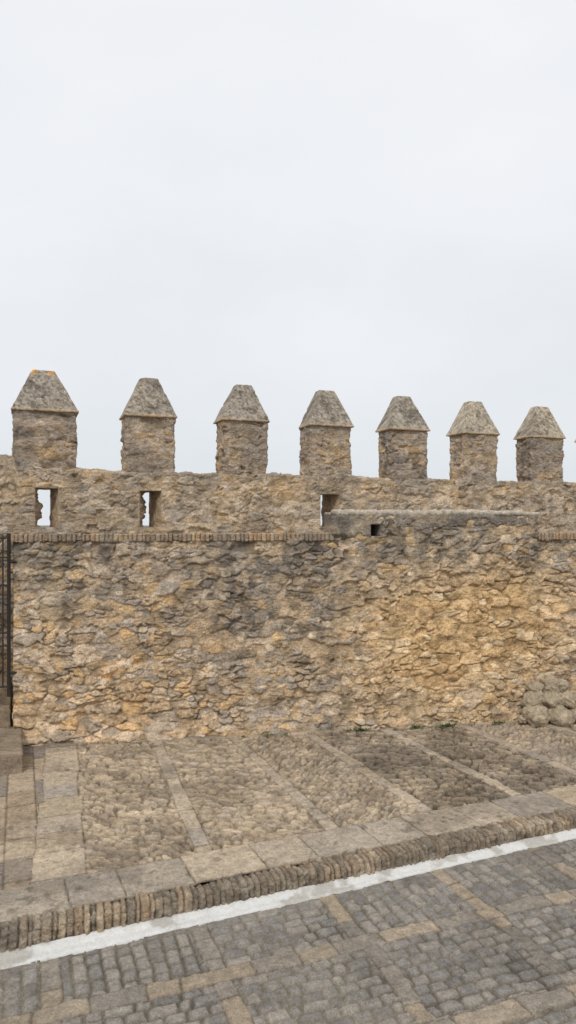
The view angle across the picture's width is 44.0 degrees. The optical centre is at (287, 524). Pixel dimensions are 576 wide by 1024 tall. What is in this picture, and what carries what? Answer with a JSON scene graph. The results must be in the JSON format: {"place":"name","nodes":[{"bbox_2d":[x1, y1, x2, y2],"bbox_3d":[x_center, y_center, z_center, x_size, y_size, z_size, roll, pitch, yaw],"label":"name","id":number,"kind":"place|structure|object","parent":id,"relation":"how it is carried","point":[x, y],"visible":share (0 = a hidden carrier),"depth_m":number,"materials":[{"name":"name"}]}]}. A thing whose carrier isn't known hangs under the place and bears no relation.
{"place":"outdoors","nodes":[
{"label":"outdoors","id":0,"kind":"place"},
{"bbox_2d":[12,543,13,727],"bbox_3d":[-3.069,1.298,8.163,0.052,2.304,0.900,0,0,-11],"label":"opening jamb","id":1,"kind":"object","parent":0,"point":[12,635],"visible":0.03,"depth_m":7.75,"materials":[{"name":"brown stone"}]},
{"bbox_2d":[39,525,393,899],"bbox_3d":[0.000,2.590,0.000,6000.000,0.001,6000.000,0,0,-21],"label":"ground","id":2,"kind":"structure","parent":0,"point":[203,883],"depth_m":5.42,"materials":[{"name":"brown stone"}]},
{"bbox_2d":[0,721,575,923],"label":"pavement","id":3,"kind":"structure","parent":0,"point":[82,824],"depth_m":6.22,"materials":[{"name":"stone"}]},
{"bbox_2d":[0,534,18,724],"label":"opening back wall","id":4,"kind":"structure","parent":3,"relation":"on","point":[5,607],"depth_m":8.39,"materials":[{"name":"brown stone"}]},
{"bbox_2d":[0,533,16,696],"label":"iron gate","id":5,"kind":"structure","parent":4,"relation":"attached to","point":[8,632],"depth_m":7.66,"materials":[{"name":"black metal"}]},
{"bbox_2d":[0,676,22,775],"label":"stone steps","id":6,"kind":"structure","parent":3,"relation":"on","point":[11,750],"depth_m":7.26,"materials":[{"name":"beige stone"}]},
{"bbox_2d":[69,541,504,743],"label":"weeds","id":7,"kind":"object","parent":3,"relation":"on","point":[419,726],"visible":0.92,"depth_m":8.32,"materials":[{"name":"green plant"}]},
{"bbox_2d":[13,514,575,746],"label":"masonry","id":8,"kind":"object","parent":3,"relation":"on","point":[128,641],"visible":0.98,"depth_m":8.26,"materials":[{"name":"stone"}]},
{"bbox_2d":[11,532,334,542],"bbox_3d":[-1.240,0.146,8.149,3.606,0.119,0.318,0,0,-11],"label":"brick coping","id":9,"kind":"object","parent":8,"relation":"on","point":[149,537],"visible":0.99,"depth_m":8.01,"materials":[{"name":"brown brick"}]},
{"bbox_2d":[538,532,575,540],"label":"brick coping","id":10,"kind":"object","parent":8,"relation":"on","point":[560,536],"visible":0.87,"depth_m":8.86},
{"bbox_2d":[518,675,575,727],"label":"rock pile","id":11,"kind":"object","parent":3,"relation":"on","point":[546,699],"visible":0.99,"depth_m":8.54,"materials":[{"name":"beige stone"}]},
{"bbox_2d":[0,838,575,1023],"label":"street","id":12,"kind":"structure","parent":0,"point":[491,940],"depth_m":4.09,"materials":[{"name":"stone"}]},
{"bbox_2d":[0,805,575,952],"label":"kerb","id":13,"kind":"structure","parent":12,"relation":"on","point":[24,931],"depth_m":4.84,"materials":[{"name":"brick"}]},
{"bbox_2d":[0,828,575,969],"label":"road line","id":14,"kind":"object","parent":12,"relation":"on","point":[82,943],"visible":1,"depth_m":4.67,"materials":[{"name":"white paint"}]},
{"bbox_2d":[0,0,575,524],"label":"sky","id":15,"kind":"structure","parent":0,"point":[370,203],"materials":[{"name":"white"}]},
{"label":"walkway","id":16,"kind":"structure","parent":0,"visible":0},
{"bbox_2d":[0,454,575,536],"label":"parapet","id":17,"kind":"structure","parent":16,"relation":"on","point":[96,501],"depth_m":9.55,"materials":[{"name":"stone"}]},
{"bbox_2d":[35,488,42,526],"bbox_3d":[-3.100,-0.206,8.875,0.093,0.512,0.410,0,0,-16],"label":"loophole jamb","id":18,"kind":"object","parent":17,"relation":"attached to","point":[38,508],"visible":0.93,"depth_m":8.81,"materials":[{"name":"stone"}]},
{"bbox_2d":[12,410,77,473],"bbox_3d":[-3.042,-1.020,8.903,0.775,0.801,0.454,0,0,-21],"label":"merlon shaft","id":19,"kind":"object","parent":17,"relation":"on","point":[42,440],"visible":0.91,"depth_m":8.71,"materials":[{"name":"brown stone"}]},
{"bbox_2d":[11,369,78,417],"bbox_3d":[-3.038,-1.651,8.900,0.792,0.545,0.464,0,0,-21],"label":"merlon cap","id":20,"kind":"object","parent":19,"relation":"on","point":[43,391],"visible":0.9,"depth_m":8.75,"materials":[{"name":"grey stone"}]},
{"bbox_2d":[49,488,57,526],"bbox_3d":[-2.944,-0.206,8.935,0.027,0.512,0.417,0,0,-32],"label":"loophole jamb","id":21,"kind":"object","parent":17,"relation":"attached to","point":[53,517],"visible":0.95,"depth_m":8.93,"materials":[{"name":"stone"}]},
{"bbox_2d":[140,491,146,526],"bbox_3d":[-1.895,-0.202,9.329,0.089,0.504,0.425,0,0,-10],"label":"loophole jamb","id":22,"kind":"object","parent":17,"relation":"attached to","point":[142,508],"visible":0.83,"depth_m":9.32,"materials":[{"name":"stone"}]},
{"bbox_2d":[120,416,175,475],"bbox_3d":[-1.840,-1.020,9.354,0.698,0.800,0.451,0,0,-21],"label":"merlon shaft","id":23,"kind":"object","parent":17,"relation":"on","point":[148,447],"visible":0.88,"depth_m":9.17,"materials":[{"name":"brown stone"}]},
{"bbox_2d":[119,378,177,419],"bbox_3d":[-1.838,-1.650,9.354,0.691,0.543,0.464,0,0,-21],"label":"merlon cap","id":24,"kind":"object","parent":23,"relation":"on","point":[149,398],"visible":0.91,"depth_m":9.21,"materials":[{"name":"grey stone"}]},
{"bbox_2d":[149,491,160,526],"bbox_3d":[-1.758,-0.202,9.382,0.026,0.504,0.418,0,0,-33],"label":"loophole jamb","id":25,"kind":"object","parent":17,"relation":"attached to","point":[155,509],"visible":0.92,"depth_m":9.39,"materials":[{"name":"stone"}]},
{"bbox_2d":[215,420,267,478],"bbox_3d":[-0.636,-1.020,9.804,0.688,0.800,0.448,0,0,-21],"label":"merlon shaft","id":26,"kind":"object","parent":17,"relation":"on","point":[242,448],"visible":0.95,"depth_m":9.62,"materials":[{"name":"brown stone"}]},
{"bbox_2d":[213,384,269,423],"bbox_3d":[-0.642,-1.658,9.805,0.692,0.538,0.465,0,0,-21],"label":"merlon cap","id":27,"kind":"object","parent":26,"relation":"on","point":[242,403],"visible":0.9,"depth_m":9.67,"materials":[{"name":"grey stone"}]},
{"bbox_2d":[299,425,351,480],"bbox_3d":[0.534,-1.020,10.250,0.693,0.801,0.463,0,0,-21],"label":"merlon shaft","id":28,"kind":"object","parent":17,"relation":"on","point":[325,451],"visible":0.94,"depth_m":10.07,"materials":[{"name":"brown stone"}]},
{"bbox_2d":[299,390,353,428],"bbox_3d":[0.544,-1.654,10.252,0.689,0.546,0.462,0,0,-21],"label":"merlon cap","id":29,"kind":"object","parent":28,"relation":"on","point":[325,408],"visible":0.89,"depth_m":10.11,"materials":[{"name":"grey stone"}]},
{"bbox_2d":[321,494,338,526],"bbox_3d":[0.610,-0.198,10.277,0.024,0.496,0.423,0,0,-34],"label":"loophole jamb","id":30,"kind":"object","parent":17,"relation":"attached to","point":[329,502],"visible":0.57,"depth_m":10.33,"materials":[{"name":"stone"}]},
{"bbox_2d":[378,430,427,482],"bbox_3d":[1.721,-1.020,10.692,0.670,0.800,0.437,0,0,-21],"label":"merlon shaft","id":31,"kind":"object","parent":17,"relation":"on","point":[402,455],"visible":0.94,"depth_m":10.53,"materials":[{"name":"beige stone"}]},
{"bbox_2d":[375,396,429,432],"bbox_3d":[1.722,-1.655,10.697,0.693,0.542,0.462,0,0,-21],"label":"merlon cap","id":32,"kind":"object","parent":31,"relation":"on","point":[402,413],"visible":0.88,"depth_m":10.56,"materials":[{"name":"grey stone"}]},
{"bbox_2d":[449,434,497,484],"bbox_3d":[2.892,-1.020,11.136,0.683,0.800,0.440,0,0,-21],"label":"merlon shaft","id":33,"kind":"object","parent":17,"relation":"on","point":[473,457],"visible":0.96,"depth_m":10.96,"materials":[{"name":"beige stone"}]},
{"bbox_2d":[446,401,499,436],"bbox_3d":[2.891,-1.653,11.137,0.689,0.544,0.464,0,0,-21],"label":"merlon cap","id":34,"kind":"object","parent":33,"relation":"on","point":[472,417],"visible":0.94,"depth_m":11.01,"materials":[{"name":"grey stone"}]},
{"bbox_2d":[515,437,563,485],"bbox_3d":[4.093,-1.020,11.587,0.683,0.800,0.446,0,0,-21],"label":"merlon shaft","id":35,"kind":"object","parent":17,"relation":"on","point":[538,459],"visible":0.92,"depth_m":11.42,"materials":[{"name":"beige stone"}]},
{"bbox_2d":[513,406,565,439],"bbox_3d":[4.088,-1.652,11.589,0.691,0.542,0.464,0,0,-21],"label":"merlon cap","id":36,"kind":"object","parent":35,"relation":"on","point":[540,421],"visible":0.92,"depth_m":11.46,"materials":[{"name":"grey stone"}]},
{"bbox_2d":[324,509,540,549],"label":"raised parapet block","id":37,"kind":"structure","parent":16,"relation":"on","point":[339,523],"depth_m":8.51,"materials":[{"name":"stone"}]}
]}

